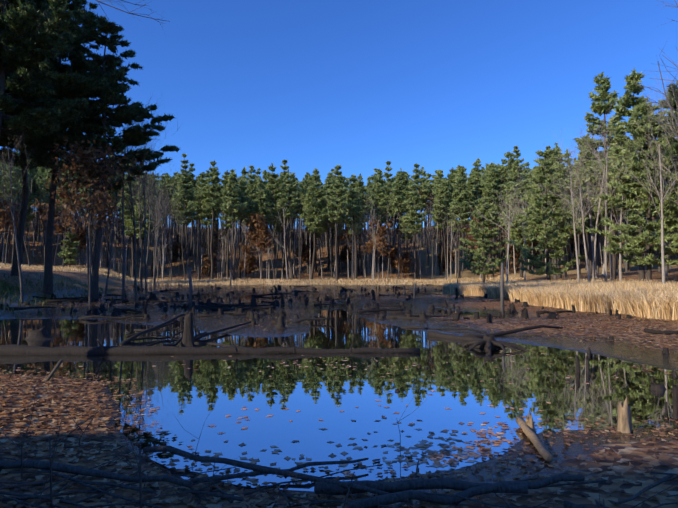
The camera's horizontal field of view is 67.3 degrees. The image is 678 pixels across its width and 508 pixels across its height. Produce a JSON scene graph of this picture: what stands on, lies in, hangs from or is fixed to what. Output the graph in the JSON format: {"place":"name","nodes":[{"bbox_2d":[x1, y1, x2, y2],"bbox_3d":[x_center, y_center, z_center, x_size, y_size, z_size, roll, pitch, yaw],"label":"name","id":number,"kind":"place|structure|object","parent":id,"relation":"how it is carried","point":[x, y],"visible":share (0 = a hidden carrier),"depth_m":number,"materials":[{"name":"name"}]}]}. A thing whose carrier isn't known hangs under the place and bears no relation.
{"place":"outdoors","nodes":[
{"label":"outdoors","id":0,"kind":"place"},
{"bbox_2d":[0,290,677,490],"bbox_3d":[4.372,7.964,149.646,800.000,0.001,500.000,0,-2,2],"label":"pond water","id":1,"kind":"structure","parent":0,"point":[199,390],"depth_m":9.01,"materials":[{"name":"liquid"}]},
{"bbox_2d":[79,349,659,483],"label":"floating leaves","id":2,"kind":"object","parent":1,"relation":"on","point":[410,463],"visible":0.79,"depth_m":6.05,"materials":[{"name":"brown plant"}]},
{"bbox_2d":[0,213,677,507],"bbox_3d":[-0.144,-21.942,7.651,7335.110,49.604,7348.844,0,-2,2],"label":"ground","id":3,"kind":"structure","parent":0,"point":[623,351],"depth_m":18.39,"materials":[{"name":"brown soil"}]},
{"bbox_2d":[0,274,114,317],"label":"shrubs","id":4,"kind":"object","parent":3,"relation":"on","point":[10,290],"depth_m":36.88,"materials":[{"name":"green plant"}]},
{"bbox_2d":[0,137,665,276],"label":"russet leaves on trees","id":5,"kind":"object","parent":3,"relation":"on","point":[260,233],"visible":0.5,"depth_m":99.92,"materials":[{"name":"brown plant"}]},
{"bbox_2d":[0,68,677,276],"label":"pine foliage","id":6,"kind":"object","parent":3,"relation":"on","point":[466,185],"visible":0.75,"depth_m":99.19,"materials":[{"name":"green plant"}]},
{"bbox_2d":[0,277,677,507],"bbox_3d":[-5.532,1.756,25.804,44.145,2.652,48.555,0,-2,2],"label":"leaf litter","id":7,"kind":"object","parent":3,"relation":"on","point":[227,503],"visible":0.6,"depth_m":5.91,"materials":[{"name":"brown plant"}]},
{"bbox_2d":[0,359,677,507],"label":"fallen branches","id":8,"kind":"object","parent":3,"relation":"on","point":[404,492],"visible":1,"depth_m":4.55,"materials":[{"name":"brown wood"}]},
{"bbox_2d":[0,284,677,417],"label":"stumps and logs","id":9,"kind":"object","parent":3,"relation":"on","point":[488,342],"visible":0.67,"depth_m":16.90,"materials":[{"name":"brown wood"}]},
{"bbox_2d":[0,94,677,303],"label":"bare trees","id":10,"kind":"object","parent":3,"relation":"on","point":[195,227],"visible":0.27,"depth_m":98.27,"materials":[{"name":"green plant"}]},
{"bbox_2d":[0,63,677,283],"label":"tree trunks","id":11,"kind":"object","parent":3,"relation":"on","point":[606,254],"visible":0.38,"depth_m":65.35,"materials":[{"name":"grey plant"}]},
{"bbox_2d":[0,0,677,300],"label":"pine","id":12,"kind":"object","parent":3,"relation":"on","point":[63,35],"depth_m":37.76,"materials":[{"name":"plant"}]},
{"bbox_2d":[0,262,677,320],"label":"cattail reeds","id":13,"kind":"object","parent":3,"relation":"on","point":[648,300],"visible":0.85,"depth_m":35.34,"materials":[{"name":"beige plant"}]},
{"bbox_2d":[188,263,504,314],"bbox_3d":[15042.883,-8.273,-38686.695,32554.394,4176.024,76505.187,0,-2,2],"label":"dead tree trunks","id":14,"kind":"object","parent":3,"relation":"on","point":[404,294],"visible":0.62,"depth_m":27.77,"materials":[{"name":"brown wood"}]},
{"bbox_2d":[96,0,677,202],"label":"overhanging branches","id":15,"kind":"object","parent":3,"relation":"on","point":[663,105],"visible":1,"depth_m":9.78,"materials":[{"name":"grey plant"}]},
{"bbox_2d":[515,396,632,461],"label":"tree stumps","id":16,"kind":"object","parent":3,"relation":"on","point":[624,422],"visible":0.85,"depth_m":6.59,"materials":[{"name":"brown wood"}]},
{"bbox_2d":[650,1,677,93],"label":"bare branches","id":17,"kind":"object","parent":3,"relation":"on","point":[663,63],"visible":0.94,"depth_m":11.42,"materials":[{"name":"grey plant"}]},
{"bbox_2d":[0,0,677,229],"label":"sky","id":18,"kind":"structure","parent":0,"point":[358,86],"materials":[{"name":"blue"}]}
]}

